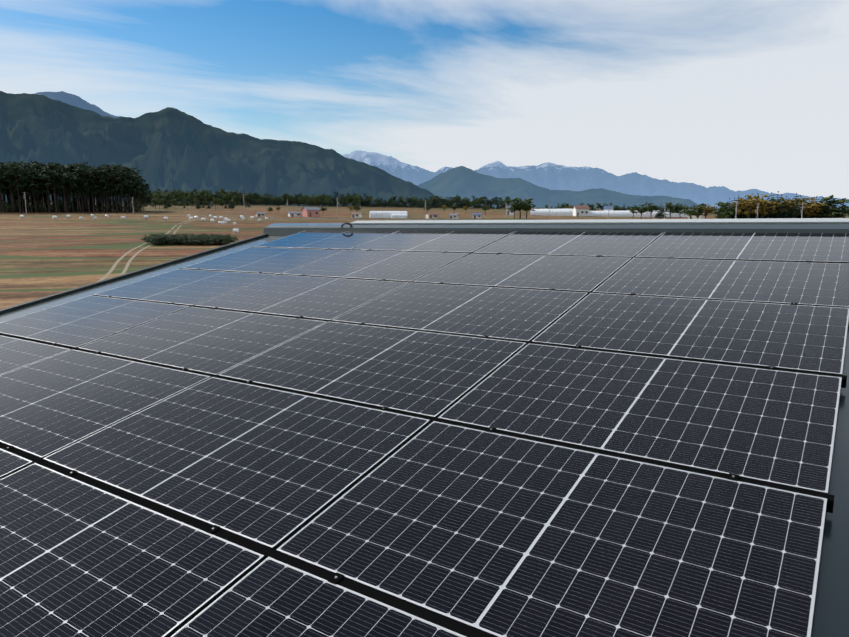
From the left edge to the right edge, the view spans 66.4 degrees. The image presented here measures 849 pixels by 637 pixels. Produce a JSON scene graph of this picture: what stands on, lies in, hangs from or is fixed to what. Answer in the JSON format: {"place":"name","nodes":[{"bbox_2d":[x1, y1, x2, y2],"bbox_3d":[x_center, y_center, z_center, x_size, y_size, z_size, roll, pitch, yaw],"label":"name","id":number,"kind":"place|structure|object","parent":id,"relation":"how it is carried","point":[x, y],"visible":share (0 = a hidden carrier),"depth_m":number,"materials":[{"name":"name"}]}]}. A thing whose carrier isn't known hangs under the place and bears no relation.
{"place":"outdoors","nodes":[
{"label":"outdoors","id":0,"kind":"place"},
{"bbox_2d":[35,91,121,117],"bbox_3d":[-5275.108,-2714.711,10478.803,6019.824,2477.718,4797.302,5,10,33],"label":"mountain","id":1,"kind":"structure","parent":0,"point":[70,99],"depth_m":11822.08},
{"bbox_2d":[97,217,194,281],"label":"dirt track","id":2,"kind":"structure","parent":0,"point":[116,263],"depth_m":86.10,"materials":[{"name":"soil"}]},
{"bbox_2d":[0,91,446,205],"bbox_3d":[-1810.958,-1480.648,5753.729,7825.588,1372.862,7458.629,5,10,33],"label":"mountain","id":3,"kind":"structure","parent":0,"point":[170,149],"depth_m":5809.31,"materials":[{"name":"plant"}]},
{"bbox_2d":[199,217,491,219],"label":"country road","id":4,"kind":"structure","parent":0,"point":[391,218],"depth_m":270.36,"materials":[{"name":"asphalt"}]},
{"bbox_2d":[0,203,848,309],"bbox_3d":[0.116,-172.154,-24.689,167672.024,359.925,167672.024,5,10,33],"label":"ground","id":5,"kind":"structure","parent":0,"point":[43,254],"depth_m":146.57,"materials":[{"name":"soil"}]},
{"bbox_2d":[0,176,6,212],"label":"pine tree","id":6,"kind":"object","parent":5,"relation":"on","point":[1,178],"visible":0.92,"depth_m":274.25,"materials":[{"name":"green plant"}]},
{"bbox_2d":[0,164,9,212],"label":"pine tree","id":7,"kind":"object","parent":5,"relation":"on","point":[3,168],"visible":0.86,"depth_m":274.43,"materials":[{"name":"green plant"}]},
{"bbox_2d":[0,163,18,211],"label":"pine tree","id":8,"kind":"object","parent":5,"relation":"on","point":[13,187],"visible":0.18,"depth_m":282.39,"materials":[{"name":"green plant"}]},
{"bbox_2d":[1,170,19,211],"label":"pine tree","id":9,"kind":"object","parent":5,"relation":"on","point":[9,179],"visible":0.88,"depth_m":277.11,"materials":[{"name":"green plant"}]},
{"bbox_2d":[0,170,22,211],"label":"pine tree","id":10,"kind":"object","parent":5,"relation":"on","point":[9,187],"visible":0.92,"depth_m":277.99,"materials":[{"name":"green plant"}]},
{"bbox_2d":[3,161,27,212],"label":"pine tree","id":11,"kind":"object","parent":5,"relation":"on","point":[15,168],"visible":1,"depth_m":276.62,"materials":[{"name":"green plant"}]},
{"bbox_2d":[11,173,30,211],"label":"pine tree","id":12,"kind":"object","parent":5,"relation":"on","point":[22,195],"visible":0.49,"depth_m":283.81,"materials":[{"name":"green plant"}]},
{"bbox_2d":[19,174,31,211],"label":"pine tree","id":13,"kind":"object","parent":5,"relation":"on","point":[26,191],"visible":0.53,"depth_m":285.59,"materials":[{"name":"green plant"}]},
{"bbox_2d":[22,167,38,211],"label":"pine tree","id":14,"kind":"object","parent":5,"relation":"on","point":[28,173],"visible":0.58,"depth_m":285.78,"materials":[{"name":"green plant"}]},
{"bbox_2d":[25,175,40,212],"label":"pine tree","id":15,"kind":"object","parent":5,"relation":"on","point":[32,185],"visible":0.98,"depth_m":283.31,"materials":[{"name":"green plant"}]},
{"bbox_2d":[23,162,44,211],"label":"pine tree","id":16,"kind":"object","parent":5,"relation":"on","point":[33,167],"visible":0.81,"depth_m":288.75,"materials":[{"name":"green plant"}]},
{"bbox_2d":[29,176,44,211],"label":"pine tree","id":17,"kind":"object","parent":5,"relation":"on","point":[42,189],"visible":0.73,"depth_m":287.34,"materials":[{"name":"green plant"}]},
{"bbox_2d":[32,176,44,211],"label":"pine tree","id":18,"kind":"object","parent":5,"relation":"on","point":[39,191],"visible":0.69,"depth_m":288.15,"materials":[{"name":"green plant"}]},
{"bbox_2d":[37,200,56,211],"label":"bush","id":19,"kind":"object","parent":5,"relation":"on","point":[46,204],"visible":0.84,"depth_m":292.64,"materials":[{"name":"green plant"}]},
{"bbox_2d":[37,166,60,212],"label":"pine tree","id":20,"kind":"object","parent":5,"relation":"on","point":[45,169],"visible":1,"depth_m":286.58,"materials":[{"name":"green plant"}]},
{"bbox_2d":[44,171,61,212],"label":"pine tree","id":21,"kind":"object","parent":5,"relation":"on","point":[57,180],"visible":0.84,"depth_m":289.58,"materials":[{"name":"green plant"}]},
{"bbox_2d":[46,163,68,211],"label":"pine tree","id":22,"kind":"object","parent":5,"relation":"on","point":[49,166],"visible":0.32,"depth_m":296.93,"materials":[{"name":"green plant"}]},
{"bbox_2d":[54,171,74,212],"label":"pine tree","id":23,"kind":"object","parent":5,"relation":"on","point":[63,179],"visible":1,"depth_m":291.33,"materials":[{"name":"green plant"}]},
{"bbox_2d":[57,172,73,211],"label":"pine tree","id":24,"kind":"object","parent":5,"relation":"on","point":[63,193],"visible":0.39,"depth_m":297.34,"materials":[{"name":"green plant"}]},
{"bbox_2d":[55,174,76,212],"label":"pine tree","id":25,"kind":"object","parent":5,"relation":"on","point":[65,189],"visible":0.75,"depth_m":294.86,"materials":[{"name":"green plant"}]},
{"bbox_2d":[65,175,79,212],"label":"pine tree","id":26,"kind":"object","parent":5,"relation":"on","point":[72,186],"visible":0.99,"depth_m":294.19,"materials":[{"name":"green plant"}]},
{"bbox_2d":[69,175,84,211],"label":"pine tree","id":27,"kind":"object","parent":5,"relation":"on","point":[78,189],"visible":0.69,"depth_m":300.04,"materials":[{"name":"green plant"}]},
{"bbox_2d":[65,163,90,208],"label":"pine tree","id":28,"kind":"object","parent":5,"relation":"on","point":[73,166],"visible":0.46,"depth_m":302.89,"materials":[{"name":"green plant"}]},
{"bbox_2d":[72,174,86,212],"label":"pine tree","id":29,"kind":"object","parent":5,"relation":"on","point":[79,179],"visible":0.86,"depth_m":299.98,"materials":[{"name":"green plant"}]},
{"bbox_2d":[72,165,89,212],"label":"pine tree","id":30,"kind":"object","parent":5,"relation":"on","point":[78,170],"visible":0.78,"depth_m":301.10,"materials":[{"name":"green plant"}]},
{"bbox_2d":[77,171,97,212],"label":"pine tree","id":31,"kind":"object","parent":5,"relation":"on","point":[85,185],"visible":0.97,"depth_m":300.40,"materials":[{"name":"green plant"}]},
{"bbox_2d":[81,170,97,212],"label":"pine tree","id":32,"kind":"object","parent":5,"relation":"on","point":[92,173],"visible":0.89,"depth_m":302.30,"materials":[{"name":"green plant"}]},
{"bbox_2d":[87,175,103,212],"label":"pine tree","id":33,"kind":"object","parent":5,"relation":"on","point":[92,180],"visible":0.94,"depth_m":302.83,"materials":[{"name":"green plant"}]},
{"bbox_2d":[91,167,107,212],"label":"pine tree","id":34,"kind":"object","parent":5,"relation":"on","point":[97,171],"visible":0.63,"depth_m":302.90,"materials":[{"name":"green plant"}]},
{"bbox_2d":[90,166,108,211],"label":"pine tree","id":35,"kind":"object","parent":5,"relation":"on","point":[98,174],"visible":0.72,"depth_m":304.62,"materials":[{"name":"green plant"}]},
{"bbox_2d":[94,170,115,212],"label":"pine tree","id":36,"kind":"object","parent":5,"relation":"on","point":[105,179],"visible":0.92,"depth_m":303.88,"materials":[{"name":"green plant"}]},
{"bbox_2d":[100,166,121,212],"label":"pine tree","id":37,"kind":"object","parent":5,"relation":"on","point":[112,176],"visible":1,"depth_m":304.29,"materials":[{"name":"green plant"}]},
{"bbox_2d":[106,170,124,212],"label":"pine tree","id":38,"kind":"object","parent":5,"relation":"on","point":[117,190],"visible":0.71,"depth_m":310.07,"materials":[{"name":"green plant"}]},
{"bbox_2d":[109,169,123,211],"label":"pine tree","id":39,"kind":"object","parent":5,"relation":"on","point":[113,170],"visible":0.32,"depth_m":311.77,"materials":[{"name":"green plant"}]},
{"bbox_2d":[109,171,129,212],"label":"pine tree","id":40,"kind":"object","parent":5,"relation":"on","point":[125,182],"visible":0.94,"depth_m":308.68,"materials":[{"name":"green plant"}]},
{"bbox_2d":[111,166,128,211],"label":"pine tree","id":41,"kind":"object","parent":5,"relation":"on","point":[124,170],"visible":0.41,"depth_m":314.61,"materials":[{"name":"green plant"}]},
{"bbox_2d":[121,174,136,211],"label":"pine tree","id":42,"kind":"object","parent":5,"relation":"on","point":[128,176],"visible":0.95,"depth_m":311.39,"materials":[{"name":"green plant"}]},
{"bbox_2d":[127,180,143,211],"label":"pine tree","id":43,"kind":"object","parent":5,"relation":"on","point":[135,189],"visible":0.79,"depth_m":315.22,"materials":[{"name":"green plant"}]},
{"bbox_2d":[130,176,147,211],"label":"pine tree","id":44,"kind":"object","parent":5,"relation":"on","point":[132,178],"visible":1,"depth_m":314.63,"materials":[{"name":"green plant"}]},
{"bbox_2d":[149,234,165,244],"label":"bush","id":45,"kind":"object","parent":5,"relation":"on","point":[157,236],"visible":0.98,"depth_m":111.12,"materials":[{"name":"green plant"}]},
{"bbox_2d":[287,212,301,216],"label":"house","id":46,"kind":"structure","parent":5,"relation":"on","point":[294,214],"depth_m":283.73,"materials":[{"name":"white"}]},
{"bbox_2d":[301,207,319,216],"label":"pink house","id":47,"kind":"structure","parent":5,"relation":"on","point":[310,211],"depth_m":282.36,"materials":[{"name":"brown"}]},
{"bbox_2d":[351,212,361,217],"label":"house","id":48,"kind":"structure","parent":5,"relation":"on","point":[356,214],"depth_m":284.89,"materials":[{"name":"white"}]},
{"bbox_2d":[369,211,407,217],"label":"greenhouse","id":49,"kind":"object","parent":5,"relation":"on","point":[379,214],"visible":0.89,"depth_m":285.85,"materials":[{"name":"white"}]},
{"bbox_2d":[391,214,406,217],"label":"greenhouse","id":50,"kind":"object","parent":5,"relation":"on","point":[398,215],"visible":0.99,"depth_m":282.12,"materials":[{"name":"white"}]},
{"bbox_2d":[426,213,438,218],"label":"house","id":51,"kind":"structure","parent":5,"relation":"on","point":[431,215],"depth_m":284.10,"materials":[{"name":"beige"}]},
{"bbox_2d":[448,214,458,218],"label":"house","id":52,"kind":"structure","parent":5,"relation":"on","point":[453,216],"depth_m":285.73,"materials":[{"name":"white"}]},
{"bbox_2d":[507,201,521,218],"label":"broad tree","id":53,"kind":"object","parent":5,"relation":"on","point":[513,208],"visible":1,"depth_m":290.36,"materials":[{"name":"green plant"}]},
{"bbox_2d":[507,197,531,218],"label":"broad tree","id":54,"kind":"object","parent":5,"relation":"on","point":[522,205],"visible":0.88,"depth_m":291.60,"materials":[{"name":"green plant"}]},
{"bbox_2d":[518,199,535,218],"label":"broad tree","id":55,"kind":"object","parent":5,"relation":"on","point":[530,207],"visible":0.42,"depth_m":296.79,"materials":[{"name":"green plant"}]},
{"bbox_2d":[530,209,572,215],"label":"greenhouse","id":56,"kind":"object","parent":5,"relation":"on","point":[559,212],"visible":0.65,"depth_m":384.49,"materials":[{"name":"white"}]},
{"bbox_2d":[572,205,589,215],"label":"house","id":57,"kind":"structure","parent":5,"relation":"on","point":[580,210],"depth_m":371.79,"materials":[{"name":"white"}]},
{"bbox_2d":[589,210,687,216],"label":"greenhouse","id":58,"kind":"object","parent":5,"relation":"on","point":[615,213],"visible":0.55,"depth_m":369.75,"materials":[{"name":"white"}]},
{"bbox_2d":[633,204,648,218],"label":"broad tree","id":59,"kind":"object","parent":5,"relation":"on","point":[641,210],"visible":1,"depth_m":308.39,"materials":[{"name":"green plant"}]},
{"bbox_2d":[645,202,657,218],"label":"broad tree","id":60,"kind":"object","parent":5,"relation":"on","point":[653,208],"visible":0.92,"depth_m":312.01,"materials":[{"name":"green plant"}]},
{"bbox_2d":[655,202,667,218],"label":"cedar tree","id":61,"kind":"object","parent":5,"relation":"on","point":[659,214],"visible":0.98,"depth_m":308.96,"materials":[{"name":"green plant"}]},
{"bbox_2d":[663,202,678,218],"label":"broad tree","id":62,"kind":"object","parent":5,"relation":"on","point":[671,206],"visible":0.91,"depth_m":311.26,"materials":[{"name":"green plant"}]},
{"bbox_2d":[673,203,685,216],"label":"broad tree","id":63,"kind":"object","parent":5,"relation":"on","point":[680,209],"visible":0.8,"depth_m":312.34,"materials":[{"name":"green plant"}]},
{"bbox_2d":[683,205,695,218],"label":"broad tree","id":64,"kind":"object","parent":5,"relation":"on","point":[686,211],"visible":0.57,"depth_m":277.65,"materials":[{"name":"green plant"}]},
{"bbox_2d":[688,207,704,218],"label":"house","id":65,"kind":"structure","parent":5,"relation":"on","point":[699,217],"depth_m":299.58,"materials":[{"name":"beige"}]},
{"bbox_2d":[687,204,707,218],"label":"broad tree","id":66,"kind":"object","parent":5,"relation":"on","point":[697,213],"visible":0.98,"depth_m":272.48,"materials":[{"name":"green plant"}]},
{"bbox_2d":[698,204,713,218],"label":"yellow tree","id":67,"kind":"object","parent":5,"relation":"on","point":[708,208],"visible":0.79,"depth_m":272.49,"materials":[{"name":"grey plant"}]},
{"bbox_2d":[710,202,735,218],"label":"broad tree","id":68,"kind":"object","parent":5,"relation":"on","point":[726,214],"visible":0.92,"depth_m":187.55,"materials":[{"name":"green plant"}]},
{"bbox_2d":[731,196,747,218],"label":"cedar tree","id":69,"kind":"object","parent":5,"relation":"on","point":[740,216],"visible":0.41,"depth_m":188.71,"materials":[{"name":"green plant"}]},
{"bbox_2d":[733,194,761,218],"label":"yellow tree","id":70,"kind":"object","parent":5,"relation":"on","point":[747,207],"visible":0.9,"depth_m":185.80,"materials":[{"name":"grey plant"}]},
{"bbox_2d":[749,194,781,217],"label":"yellow tree","id":71,"kind":"object","parent":5,"relation":"on","point":[762,201],"visible":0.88,"depth_m":184.35,"materials":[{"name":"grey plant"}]},
{"bbox_2d":[760,192,779,217],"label":"cedar tree","id":72,"kind":"object","parent":5,"relation":"on","point":[768,215],"visible":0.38,"depth_m":186.31,"materials":[{"name":"green plant"}]},
{"bbox_2d":[769,195,789,217],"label":"cedar tree","id":73,"kind":"object","parent":5,"relation":"on","point":[780,215],"visible":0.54,"depth_m":184.31,"materials":[{"name":"green plant"}]},
{"bbox_2d":[774,198,801,215],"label":"yellow tree","id":74,"kind":"object","parent":5,"relation":"on","point":[788,204],"visible":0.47,"depth_m":188.66,"materials":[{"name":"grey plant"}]},
{"bbox_2d":[785,193,808,217],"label":"cedar tree","id":75,"kind":"object","parent":5,"relation":"on","point":[795,213],"visible":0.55,"depth_m":183.25,"materials":[{"name":"green plant"}]},
{"bbox_2d":[792,197,823,216],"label":"yellow tree","id":76,"kind":"object","parent":5,"relation":"on","point":[814,206],"visible":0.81,"depth_m":182.54,"materials":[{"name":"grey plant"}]},
{"bbox_2d":[809,197,842,217],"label":"broad tree","id":77,"kind":"object","parent":5,"relation":"on","point":[827,206],"visible":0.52,"depth_m":183.80,"materials":[{"name":"green plant"}]},
{"bbox_2d":[823,203,840,217],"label":"cedar tree","id":78,"kind":"object","parent":5,"relation":"on","point":[830,208],"visible":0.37,"depth_m":183.87,"materials":[{"name":"green plant"}]},
{"bbox_2d":[824,195,848,217],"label":"broad tree","id":79,"kind":"object","parent":5,"relation":"on","point":[843,207],"visible":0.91,"depth_m":182.71,"materials":[{"name":"green plant"}]},
{"bbox_2d":[0,223,848,636],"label":"barn roof","id":80,"kind":"structure","parent":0,"point":[832,607],"depth_m":6.53,"materials":[{"name":"metal"}]},
{"bbox_2d":[350,218,848,223],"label":"ridge cap","id":81,"kind":"object","parent":80,"relation":"on","point":[698,221],"visible":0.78,"depth_m":7.38,"materials":[{"name":"metal"}]},
{"bbox_2d":[0,0,848,198],"label":"sky","id":82,"kind":"structure","parent":0,"point":[736,95],"materials":[{"name":"blue"}]},
{"bbox_2d":[418,166,698,207],"bbox_3d":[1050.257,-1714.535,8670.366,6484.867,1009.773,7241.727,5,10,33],"label":"mountain","id":83,"kind":"structure","parent":0,"point":[463,182],"depth_m":9828.85,"materials":[{"name":"stone"}]},
{"bbox_2d":[342,150,848,209],"bbox_3d":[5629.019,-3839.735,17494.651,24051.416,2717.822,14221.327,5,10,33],"label":"mountain","id":84,"kind":"structure","parent":0,"point":[550,176],"depth_m":21747.71,"materials":[{"name":"stone"}]},
{"bbox_3d":[-0.231,2.066,5.900,8.418,5.417,16.685,5,10,33],"label":"barn","id":85,"kind":"object","parent":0,"visible":0},
{"bbox_2d":[0,247,848,636],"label":"mounting rails","id":86,"kind":"object","parent":85,"relation":"attached to","point":[356,587],"visible":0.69,"depth_m":3.00,"materials":[{"name":"black"}]},
{"bbox_2d":[0,448,32,478],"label":"solar panel","id":87,"kind":"object","parent":86,"relation":"on","point":[11,463],"visible":0.83,"depth_m":3.40,"materials":[{"name":"black glass"}]},
{"bbox_2d":[0,335,70,374],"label":"solar panel","id":88,"kind":"object","parent":86,"relation":"on","point":[15,353],"visible":0.97,"depth_m":5.29,"materials":[{"name":"black glass"}]},
{"bbox_2d":[0,296,189,347],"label":"solar panel","id":89,"kind":"object","parent":86,"relation":"on","point":[77,323],"visible":0.99,"depth_m":6.12,"materials":[{"name":"black glass"}]},
{"bbox_2d":[0,349,210,458],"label":"solar panel","id":90,"kind":"object","parent":86,"relation":"on","point":[53,404],"visible":0.99,"depth_m":4.22,"materials":[{"name":"black glass"}]},
{"bbox_2d":[0,463,264,636],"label":"solar panel","id":91,"kind":"object","parent":86,"relation":"on","point":[78,558],"visible":1,"depth_m":2.48,"materials":[{"name":"black glass"}]},
{"bbox_2d":[94,269,276,305],"bbox_3d":[-2.616,-0.356,7.110,1.722,0.034,1.118,5,21,34],"label":"solar panel","id":92,"kind":"object","parent":86,"relation":"on","point":[187,287],"visible":0.99,"depth_m":7.04,"materials":[{"name":"black glass"}]},
{"bbox_2d":[78,307,326,374],"bbox_3d":[-1.799,0.146,5.250,1.722,0.032,1.118,5,21,33],"label":"solar panel","id":93,"kind":"object","parent":86,"relation":"on","point":[210,341],"visible":0.98,"depth_m":5.16,"materials":[{"name":"black glass"}]},
{"bbox_2d":[43,377,430,550],"bbox_3d":[-0.989,0.644,3.386,1.722,0.033,1.118,5,21,33],"label":"solar panel","id":94,"kind":"object","parent":86,"relation":"on","point":[273,469],"visible":0.98,"depth_m":3.24,"materials":[{"name":"black glass"}]},
{"bbox_2d":[184,247,345,273],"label":"solar panel","id":95,"kind":"object","parent":86,"relation":"on","point":[270,260],"visible":0.97,"depth_m":7.95,"materials":[{"name":"black glass"}]},
{"bbox_2d":[195,275,408,319],"bbox_3d":[-1.167,-0.218,6.150,1.722,0.032,1.118,5,21,34],"label":"solar panel","id":96,"kind":"object","parent":86,"relation":"on","point":[324,298],"visible":0.99,"depth_m":6.07,"materials":[{"name":"black glass"}]},
{"bbox_2d":[171,557,465,636],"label":"solar panel","id":97,"kind":"object","parent":86,"relation":"on","point":[269,597],"visible":1,"depth_m":2.13,"materials":[{"name":"black glass"}]},
{"bbox_2d":[253,230,397,248],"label":"solar panel","id":98,"kind":"object","parent":86,"relation":"on","point":[311,239],"visible":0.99,"depth_m":8.83,"materials":[{"name":"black glass"}]},
{"bbox_2d":[218,322,525,417],"bbox_3d":[-0.353,0.281,4.285,1.722,0.033,1.118,5,21,34],"label":"solar panel","id":99,"kind":"object","parent":86,"relation":"on","point":[434,375],"visible":0.98,"depth_m":4.17,"materials":[{"name":"black glass"}]},
{"bbox_2d":[283,250,468,281],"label":"solar panel","id":100,"kind":"object","parent":86,"relation":"on","point":[393,265],"visible":1,"depth_m":6.98,"materials":[{"name":"black glass"}]},
{"bbox_2d":[349,231,514,252],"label":"solar panel","id":101,"kind":"object","parent":86,"relation":"on","point":[453,241],"visible":0.98,"depth_m":7.87,"materials":[{"name":"black glass"}]},
{"bbox_2d":[332,282,587,341],"bbox_3d":[0.279,-0.081,5.187,1.722,0.033,1.118,5,21,34],"label":"solar panel","id":102,"kind":"object","parent":86,"relation":"on","point":[529,315],"visible":0.99,"depth_m":5.09,"materials":[{"name":"black glass"}]},
{"bbox_2d":[413,253,631,291],"bbox_3d":[0.913,-0.445,6.091,1.722,0.032,1.118,5,21,33],"label":"solar panel","id":103,"kind":"object","parent":86,"relation":"on","point":[579,273],"visible":0.99,"depth_m":6.00,"materials":[{"name":"black glass"}]},
{"bbox_2d":[276,421,826,636],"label":"solar panel","id":104,"kind":"object","parent":86,"relation":"on","point":[495,534],"visible":1,"depth_m":2.32,"materials":[{"name":"black glass"}]},
{"bbox_2d":[473,232,662,256],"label":"solar panel","id":105,"kind":"object","parent":86,"relation":"on","point":[624,244],"visible":0.98,"depth_m":6.90,"materials":[{"name":"black glass"}]},
{"bbox_2d":[438,343,841,493],"bbox_3d":[1.091,0.420,3.328,1.722,0.032,1.118,5,21,33],"label":"solar panel","id":106,"kind":"object","parent":86,"relation":"on","point":[778,427],"visible":0.98,"depth_m":3.18,"materials":[{"name":"black glass"}]},
{"bbox_2d":[532,293,848,374],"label":"solar panel","id":107,"kind":"object","parent":86,"relation":"on","point":[799,337],"visible":1,"depth_m":4.12,"materials":[{"name":"black glass"}]},
{"bbox_2d":[593,258,848,306],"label":"solar panel","id":108,"kind":"object","parent":86,"relation":"on","point":[824,284],"visible":0.99,"depth_m":5.04,"materials":[{"name":"black glass"}]},
{"bbox_2d":[636,232,848,262],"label":"solar panel","id":109,"kind":"object","parent":86,"relation":"on","point":[820,247],"visible":0.99,"depth_m":5.95,"materials":[{"name":"black glass"}]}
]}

